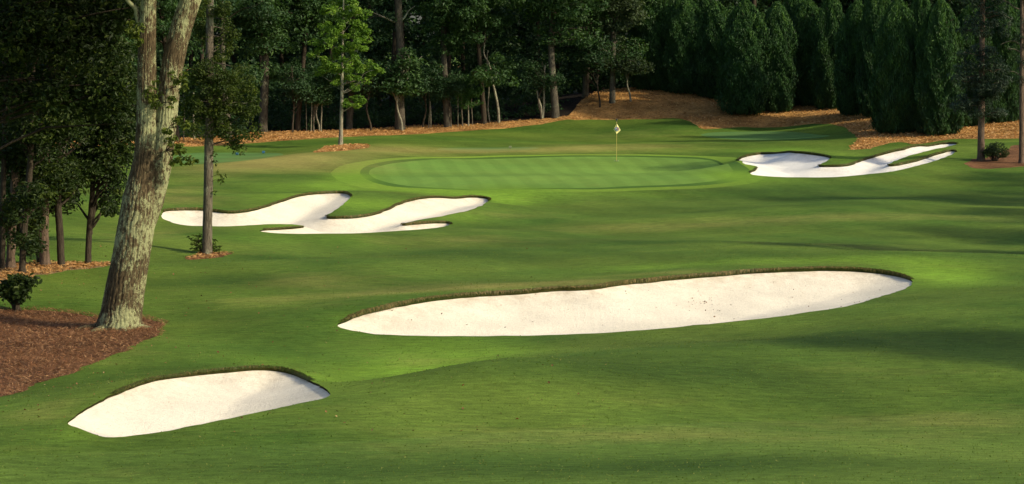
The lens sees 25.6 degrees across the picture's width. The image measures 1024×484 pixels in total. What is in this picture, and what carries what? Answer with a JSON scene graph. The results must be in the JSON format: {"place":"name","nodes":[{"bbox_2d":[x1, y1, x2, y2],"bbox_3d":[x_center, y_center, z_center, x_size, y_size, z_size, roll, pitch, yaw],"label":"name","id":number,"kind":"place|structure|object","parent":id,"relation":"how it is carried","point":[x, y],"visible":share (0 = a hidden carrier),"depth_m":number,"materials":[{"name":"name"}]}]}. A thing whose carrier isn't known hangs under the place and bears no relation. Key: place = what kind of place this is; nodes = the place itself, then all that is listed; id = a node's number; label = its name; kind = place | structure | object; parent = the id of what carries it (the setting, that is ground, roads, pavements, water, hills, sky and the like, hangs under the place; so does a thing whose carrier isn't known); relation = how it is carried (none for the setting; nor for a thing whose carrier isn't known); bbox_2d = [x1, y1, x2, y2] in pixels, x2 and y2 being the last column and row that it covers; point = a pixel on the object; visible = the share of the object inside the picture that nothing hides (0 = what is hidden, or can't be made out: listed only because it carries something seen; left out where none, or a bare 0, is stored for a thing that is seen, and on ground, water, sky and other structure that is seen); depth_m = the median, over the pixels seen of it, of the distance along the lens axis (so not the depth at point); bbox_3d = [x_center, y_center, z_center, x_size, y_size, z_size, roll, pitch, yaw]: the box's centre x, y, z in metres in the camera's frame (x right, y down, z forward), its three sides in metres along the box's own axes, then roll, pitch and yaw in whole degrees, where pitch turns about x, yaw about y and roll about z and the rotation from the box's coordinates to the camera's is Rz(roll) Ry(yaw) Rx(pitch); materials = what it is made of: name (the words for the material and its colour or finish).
{"place":"outdoors","nodes":[
{"label":"outdoors","id":0,"kind":"place"},
{"bbox_2d":[173,153,282,163],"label":"tee ground","id":1,"kind":"structure","parent":0,"point":[224,157],"depth_m":135.14,"materials":[{"name":"green plant"}]},
{"bbox_2d":[70,67,602,140],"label":"forest floor","id":2,"kind":"structure","parent":0,"point":[569,106],"depth_m":163.30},
{"bbox_2d":[103,6,172,77],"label":"hardwood tree","id":3,"kind":"object","parent":2,"relation":"on","point":[157,57],"visible":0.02,"depth_m":158.38,"materials":[{"name":"green plant"}]},
{"bbox_2d":[308,0,409,128],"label":"hardwood tree","id":4,"kind":"object","parent":2,"relation":"on","point":[350,110],"visible":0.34,"depth_m":159.64,"materials":[{"name":"green plant"}]},
{"bbox_2d":[536,65,545,117],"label":"bare tree","id":5,"kind":"object","parent":2,"relation":"on","point":[542,110],"visible":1,"depth_m":160.60,"materials":[{"name":"grey plant"}]},
{"bbox_2d":[438,147,537,151],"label":"tee ground","id":6,"kind":"structure","parent":0,"point":[488,149],"depth_m":137.26,"materials":[{"name":"green plant"}]},
{"bbox_2d":[0,36,1023,483],"bbox_3d":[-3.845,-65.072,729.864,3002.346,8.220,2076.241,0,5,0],"label":"ground","id":7,"kind":"structure","parent":0,"point":[950,208],"depth_m":59.84,"materials":[{"name":"green plant"}]},
{"bbox_2d":[0,159,34,197],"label":"understorey tree","id":8,"kind":"object","parent":7,"relation":"on","point":[9,185],"visible":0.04,"depth_m":72.42,"materials":[{"name":"green plant"}]},
{"bbox_2d":[0,0,159,149],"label":"hardwood tree","id":9,"kind":"object","parent":7,"relation":"on","point":[71,25],"visible":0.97,"depth_m":60.62,"materials":[{"name":"green plant"}]},
{"bbox_2d":[0,305,168,396],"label":"pine straw bed","id":10,"kind":"object","parent":7,"relation":"on","point":[67,356],"visible":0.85,"depth_m":51.15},
{"bbox_2d":[0,272,42,311],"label":"shrub","id":11,"kind":"object","parent":10,"relation":"on","point":[15,289],"visible":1,"depth_m":57.16,"materials":[{"name":"green plant"}]},
{"bbox_2d":[52,0,200,330],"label":"oak tree","id":12,"kind":"object","parent":10,"relation":"on","point":[153,163],"visible":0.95,"depth_m":53.69,"materials":[{"name":"brown plant"}]},
{"bbox_2d":[72,5,160,142],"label":"hardwood tree","id":13,"kind":"object","parent":7,"relation":"on","point":[132,40],"visible":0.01,"depth_m":136.32,"materials":[{"name":"green plant"}]},
{"bbox_2d":[0,250,233,281],"bbox_3d":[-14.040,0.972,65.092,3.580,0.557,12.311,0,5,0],"label":"leaf litter","id":14,"kind":"object","parent":7,"relation":"on","point":[41,270],"visible":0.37,"depth_m":67.06,"materials":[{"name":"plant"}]},
{"bbox_2d":[0,1,28,269],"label":"hardwood tree","id":15,"kind":"object","parent":14,"relation":"on","point":[3,226],"visible":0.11,"depth_m":66.05,"materials":[{"name":"green plant"}]},
{"bbox_2d":[5,156,78,262],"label":"hardwood tree","id":16,"kind":"object","parent":14,"relation":"on","point":[51,210],"visible":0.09,"depth_m":68.53,"materials":[{"name":"green plant"}]},
{"bbox_2d":[0,20,94,268],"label":"hardwood tree","id":17,"kind":"object","parent":14,"relation":"on","point":[15,166],"visible":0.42,"depth_m":66.44,"materials":[{"name":"green plant"}]},
{"bbox_2d":[0,29,106,265],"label":"hardwood tree","id":18,"kind":"object","parent":14,"relation":"on","point":[44,257],"visible":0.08,"depth_m":67.53,"materials":[{"name":"green plant"}]},
{"bbox_2d":[0,7,109,272],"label":"hardwood tree","id":19,"kind":"object","parent":14,"relation":"on","point":[42,139],"visible":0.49,"depth_m":64.79,"materials":[{"name":"green plant"}]},
{"bbox_2d":[51,0,137,265],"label":"hardwood tree","id":20,"kind":"object","parent":14,"relation":"on","point":[81,139],"visible":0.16,"depth_m":68.08,"materials":[{"name":"green plant"}]},
{"bbox_2d":[64,89,136,262],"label":"hardwood tree","id":21,"kind":"object","parent":14,"relation":"on","point":[115,152],"visible":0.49,"depth_m":68.82,"materials":[{"name":"green plant"}]},
{"bbox_2d":[67,365,329,436],"bbox_3d":[-5.485,2.947,41.292,4.430,0.563,7.717,0,5,0],"label":"sand bunker","id":22,"kind":"object","parent":7,"relation":"on","point":[162,403],"visible":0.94,"depth_m":41.97,"materials":[{"name":"white sand"}]},
{"bbox_2d":[185,252,231,259],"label":"pine straw bed","id":23,"kind":"object","parent":7,"relation":"on","point":[207,257],"visible":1,"depth_m":74.44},
{"bbox_2d":[186,233,201,251],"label":"sapling","id":24,"kind":"object","parent":23,"relation":"on","point":[198,241],"visible":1,"depth_m":75.06,"materials":[{"name":"green plant"}]},
{"bbox_2d":[212,238,221,252],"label":"sapling","id":25,"kind":"object","parent":23,"relation":"on","point":[216,246],"visible":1,"depth_m":75.30,"materials":[{"name":"green plant"}]},
{"bbox_2d":[178,0,263,253],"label":"hardwood tree","id":26,"kind":"object","parent":7,"relation":"on","point":[211,111],"visible":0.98,"depth_m":74.51,"materials":[{"name":"green plant"}]},
{"bbox_2d":[1,245,640,431],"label":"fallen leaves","id":27,"kind":"object","parent":7,"relation":"on","point":[262,364],"visible":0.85,"depth_m":45.97,"materials":[{"name":"plant"}]},
{"bbox_2d":[161,190,490,233],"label":"sand bunker","id":28,"kind":"object","parent":7,"relation":"on","point":[309,211],"visible":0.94,"depth_m":89.78,"materials":[{"name":"white sand"}]},
{"bbox_2d":[314,145,369,152],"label":"pine straw bed","id":29,"kind":"object","parent":7,"relation":"on","point":[347,147],"visible":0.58,"depth_m":136.15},
{"bbox_2d":[307,0,385,144],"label":"maple tree","id":30,"kind":"object","parent":29,"relation":"on","point":[335,67],"visible":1,"depth_m":140.40,"materials":[{"name":"green plant"}]},
{"bbox_2d":[0,409,1023,483],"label":"mown strip","id":31,"kind":"object","parent":7,"relation":"on","point":[348,464],"visible":1,"depth_m":35.47,"materials":[{"name":"green plant"}]},
{"bbox_2d":[65,0,1017,139],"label":"deep woods","id":32,"kind":"object","parent":7,"relation":"on","point":[524,44],"visible":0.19,"depth_m":175.38,"materials":[{"name":"green plant"}]},
{"bbox_2d":[70,87,1018,151],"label":"pine straw bed","id":33,"kind":"object","parent":7,"relation":"on","point":[623,107],"visible":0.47,"depth_m":157.81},
{"bbox_2d":[131,0,224,140],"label":"hardwood tree","id":34,"kind":"object","parent":33,"relation":"on","point":[162,28],"visible":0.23,"depth_m":145.47,"materials":[{"name":"green plant"}]},
{"bbox_2d":[165,0,275,136],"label":"hardwood tree","id":35,"kind":"object","parent":33,"relation":"on","point":[252,7],"visible":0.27,"depth_m":150.12,"materials":[{"name":"green plant"}]},
{"bbox_2d":[202,0,312,131],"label":"hardwood tree","id":36,"kind":"object","parent":33,"relation":"on","point":[266,29],"visible":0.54,"depth_m":156.30,"materials":[{"name":"green plant"}]},
{"bbox_2d":[267,61,323,131],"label":"understorey tree","id":37,"kind":"object","parent":33,"relation":"on","point":[294,86],"visible":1,"depth_m":157.48,"materials":[{"name":"green plant"}]},
{"bbox_2d":[251,0,351,130],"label":"hardwood tree","id":38,"kind":"object","parent":33,"relation":"on","point":[307,11],"visible":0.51,"depth_m":158.09,"materials":[{"name":"green plant"}]},
{"bbox_2d":[313,106,314,131],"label":"bare tree","id":39,"kind":"object","parent":33,"relation":"on","point":[313,117],"visible":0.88,"depth_m":158.74,"materials":[{"name":"grey plant"}]},
{"bbox_2d":[304,72,334,131],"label":"understorey tree","id":40,"kind":"object","parent":33,"relation":"on","point":[324,95],"visible":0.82,"depth_m":158.19,"materials":[{"name":"green plant"}]},
{"bbox_2d":[320,96,321,131],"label":"bare tree","id":41,"kind":"object","parent":33,"relation":"on","point":[321,120],"visible":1,"depth_m":158.69,"materials":[{"name":"grey plant"}]},
{"bbox_2d":[344,54,397,130],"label":"understorey tree","id":42,"kind":"object","parent":33,"relation":"on","point":[370,88],"visible":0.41,"depth_m":158.41,"materials":[{"name":"green plant"}]},
{"bbox_2d":[367,0,414,129],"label":"pine tree","id":43,"kind":"object","parent":33,"relation":"on","point":[399,29],"visible":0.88,"depth_m":158.96,"materials":[{"name":"brown plant"}]},
{"bbox_2d":[373,47,428,129],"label":"understorey tree","id":44,"kind":"object","parent":33,"relation":"on","point":[394,85],"visible":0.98,"depth_m":157.71,"materials":[{"name":"green plant"}]},
{"bbox_2d":[401,58,450,126],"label":"understorey tree","id":45,"kind":"object","parent":33,"relation":"on","point":[433,71],"visible":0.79,"depth_m":159.12,"materials":[{"name":"green plant"}]},
{"bbox_2d":[428,94,429,127],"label":"bare tree","id":46,"kind":"object","parent":33,"relation":"on","point":[429,112],"visible":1,"depth_m":160.03,"materials":[{"name":"brown plant"}]},
{"bbox_2d":[429,77,439,126],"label":"bare tree","id":47,"kind":"object","parent":33,"relation":"on","point":[430,110],"visible":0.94,"depth_m":160.07,"materials":[{"name":"brown plant"}]},
{"bbox_2d":[426,70,470,125],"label":"understorey tree","id":48,"kind":"object","parent":33,"relation":"on","point":[440,94],"visible":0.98,"depth_m":159.35,"materials":[{"name":"green plant"}]},
{"bbox_2d":[404,0,507,126],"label":"hardwood tree","id":49,"kind":"object","parent":33,"relation":"on","point":[440,27],"visible":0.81,"depth_m":158.91,"materials":[{"name":"green plant"}]},
{"bbox_2d":[452,74,483,125],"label":"sapling tree","id":50,"kind":"object","parent":33,"relation":"on","point":[476,93],"visible":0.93,"depth_m":160.19,"materials":[{"name":"green plant"}]},
{"bbox_2d":[430,0,525,123],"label":"hardwood tree","id":51,"kind":"object","parent":33,"relation":"on","point":[499,67],"visible":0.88,"depth_m":158.82,"materials":[{"name":"green plant"}]},
{"bbox_2d":[487,51,489,121],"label":"bare tree","id":52,"kind":"object","parent":33,"relation":"on","point":[488,99],"visible":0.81,"depth_m":160.90,"materials":[{"name":"brown plant"}]},
{"bbox_2d":[483,33,499,122],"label":"bare tree","id":53,"kind":"object","parent":33,"relation":"on","point":[498,109],"visible":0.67,"depth_m":160.47,"materials":[{"name":"grey plant"}]},
{"bbox_2d":[516,58,566,118],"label":"understorey tree","id":54,"kind":"object","parent":33,"relation":"on","point":[530,67],"visible":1,"depth_m":160.32,"materials":[{"name":"green plant"}]},
{"bbox_2d":[498,0,615,117],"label":"hardwood tree","id":55,"kind":"object","parent":33,"relation":"on","point":[537,8],"visible":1,"depth_m":159.48,"materials":[{"name":"green plant"}]},
{"bbox_2d":[538,0,621,97],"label":"hardwood tree","id":56,"kind":"object","parent":33,"relation":"on","point":[567,50],"visible":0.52,"depth_m":162.95,"materials":[{"name":"green plant"}]},
{"bbox_2d":[567,34,622,106],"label":"understorey tree","id":57,"kind":"object","parent":33,"relation":"on","point":[590,60],"visible":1,"depth_m":160.53,"materials":[{"name":"green plant"}]},
{"bbox_2d":[570,0,655,103],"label":"hardwood tree","id":58,"kind":"object","parent":33,"relation":"on","point":[635,7],"visible":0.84,"depth_m":160.66,"materials":[{"name":"green plant"}]},
{"bbox_2d":[610,37,648,101],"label":"understorey tree","id":59,"kind":"object","parent":33,"relation":"on","point":[634,50],"visible":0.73,"depth_m":161.73,"materials":[{"name":"green plant"}]},
{"bbox_2d":[618,0,676,43],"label":"hardwood tree","id":60,"kind":"object","parent":33,"relation":"on","point":[657,14],"visible":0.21,"depth_m":164.75,"materials":[{"name":"green plant"}]},
{"bbox_2d":[626,0,674,90],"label":"cypress tree","id":61,"kind":"object","parent":33,"relation":"on","point":[649,33],"visible":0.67,"depth_m":164.75,"materials":[{"name":"green plant"}]},
{"bbox_2d":[656,0,705,93],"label":"cypress tree","id":62,"kind":"object","parent":33,"relation":"on","point":[679,29],"visible":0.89,"depth_m":163.54,"materials":[{"name":"green plant"}]},
{"bbox_2d":[692,0,714,12],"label":"cypress tree","id":63,"kind":"object","parent":33,"relation":"on","point":[702,4],"visible":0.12,"depth_m":166.32,"materials":[{"name":"green plant"}]},
{"bbox_2d":[690,1,728,98],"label":"cypress tree","id":64,"kind":"object","parent":33,"relation":"on","point":[712,19],"visible":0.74,"depth_m":162.72,"materials":[{"name":"green plant"}]},
{"bbox_2d":[727,6,733,14],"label":"cypress tree","id":65,"kind":"object","parent":33,"relation":"on","point":[730,9],"visible":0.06,"depth_m":164.45,"materials":[{"name":"green plant"}]},
{"bbox_2d":[713,0,776,115],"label":"cypress tree","id":66,"kind":"object","parent":33,"relation":"on","point":[742,82],"visible":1,"depth_m":155.19,"materials":[{"name":"green plant"}]},
{"bbox_2d":[757,1,801,112],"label":"cypress tree","id":67,"kind":"object","parent":33,"relation":"on","point":[784,74],"visible":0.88,"depth_m":156.08,"materials":[{"name":"green plant"}]},
{"bbox_2d":[783,0,802,20],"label":"cypress tree","id":68,"kind":"object","parent":33,"relation":"on","point":[790,6],"visible":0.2,"depth_m":159.17,"materials":[{"name":"green plant"}]},
{"bbox_2d":[791,0,818,105],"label":"cypress tree","id":69,"kind":"object","parent":33,"relation":"on","point":[806,13],"visible":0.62,"depth_m":157.90,"materials":[{"name":"green plant"}]},
{"bbox_2d":[807,0,844,109],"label":"cypress tree","id":70,"kind":"object","parent":33,"relation":"on","point":[826,24],"visible":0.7,"depth_m":155.88,"materials":[{"name":"green plant"}]},
{"bbox_2d":[832,0,863,115],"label":"cypress tree","id":71,"kind":"object","parent":33,"relation":"on","point":[845,73],"visible":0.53,"depth_m":150.71,"materials":[{"name":"green plant"}]},
{"bbox_2d":[853,0,890,117],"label":"cypress tree","id":72,"kind":"object","parent":33,"relation":"on","point":[872,15],"visible":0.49,"depth_m":148.25,"materials":[{"name":"green plant"}]},
{"bbox_2d":[864,0,918,133],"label":"cypress tree","id":73,"kind":"object","parent":33,"relation":"on","point":[892,84],"visible":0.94,"depth_m":136.92,"materials":[{"name":"green plant"}]},
{"bbox_2d":[909,0,931,124],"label":"cypress tree","id":74,"kind":"object","parent":33,"relation":"on","point":[919,9],"visible":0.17,"depth_m":140.76,"materials":[{"name":"green plant"}]},
{"bbox_2d":[911,0,968,135],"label":"cypress tree","id":75,"kind":"object","parent":33,"relation":"on","point":[939,45],"visible":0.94,"depth_m":135.19,"materials":[{"name":"green plant"}]},
{"bbox_2d":[957,4,994,126],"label":"cypress tree","id":76,"kind":"object","parent":33,"relation":"on","point":[968,121],"visible":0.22,"depth_m":138.82,"materials":[{"name":"green plant"}]},
{"bbox_2d":[985,0,1019,122],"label":"cypress tree","id":77,"kind":"object","parent":33,"relation":"on","point":[1008,100],"visible":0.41,"depth_m":139.95,"materials":[{"name":"green plant"}]},
{"bbox_2d":[1010,0,1023,118],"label":"cypress tree","id":78,"kind":"object","parent":33,"relation":"on","point":[1018,3],"visible":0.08,"depth_m":141.13,"materials":[{"name":"green plant"}]},
{"bbox_2d":[331,154,765,193],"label":"green apron","id":79,"kind":"object","parent":7,"relation":"on","point":[350,174],"visible":1,"depth_m":107.12,"materials":[{"name":"green plant"}]},
{"bbox_2d":[369,157,732,189],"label":"putting green","id":80,"kind":"object","parent":7,"relation":"on","point":[555,172],"visible":1,"depth_m":116.02,"materials":[{"name":"green plant"}]},
{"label":"hole cup","id":81,"kind":"object","parent":80,"relation":"on","visible":0},
{"bbox_2d":[614,119,620,160],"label":"flagstick","id":82,"kind":"object","parent":81,"relation":"in","point":[616,129],"visible":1,"depth_m":126.83,"materials":[{"name":"yellow paint"}]},
{"bbox_2d":[360,155,749,190],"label":"green collar","id":83,"kind":"object","parent":7,"relation":"on","point":[740,172],"visible":0.98,"depth_m":110.69,"materials":[{"name":"green plant"}]},
{"bbox_2d":[337,266,913,335],"bbox_3d":[4.301,1.738,56.768,17.844,0.878,7.967,-4,7,-36],"label":"sand bunker","id":84,"kind":"object","parent":7,"relation":"on","point":[666,301],"visible":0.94,"depth_m":58.51,"materials":[{"name":"white sand"}]},
{"bbox_2d":[701,131,828,139],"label":"back green","id":85,"kind":"object","parent":7,"relation":"on","point":[765,135],"visible":1,"depth_m":147.39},
{"bbox_2d":[737,142,957,177],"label":"sand bunker","id":86,"kind":"object","parent":7,"relation":"on","point":[790,163],"visible":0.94,"depth_m":117.76,"materials":[{"name":"white sand"}]},
{"bbox_2d":[964,145,1023,168],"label":"pine straw bed","id":87,"kind":"object","parent":7,"relation":"on","point":[1010,160],"visible":0.78,"depth_m":115.08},
{"bbox_2d":[946,0,1015,160],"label":"pine tree","id":88,"kind":"object","parent":87,"relation":"on","point":[983,87],"visible":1,"depth_m":115.38,"materials":[{"name":"green plant"}]},
{"bbox_2d":[980,141,1009,160],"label":"shrub","id":89,"kind":"object","parent":87,"relation":"on","point":[992,150],"visible":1,"depth_m":115.41,"materials":[{"name":"green plant"}]},
{"bbox_2d":[1000,0,1023,162],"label":"pine tree","id":90,"kind":"object","parent":87,"relation":"on","point":[1020,36],"visible":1,"depth_m":114.16,"materials":[{"name":"brown plant"}]}
]}

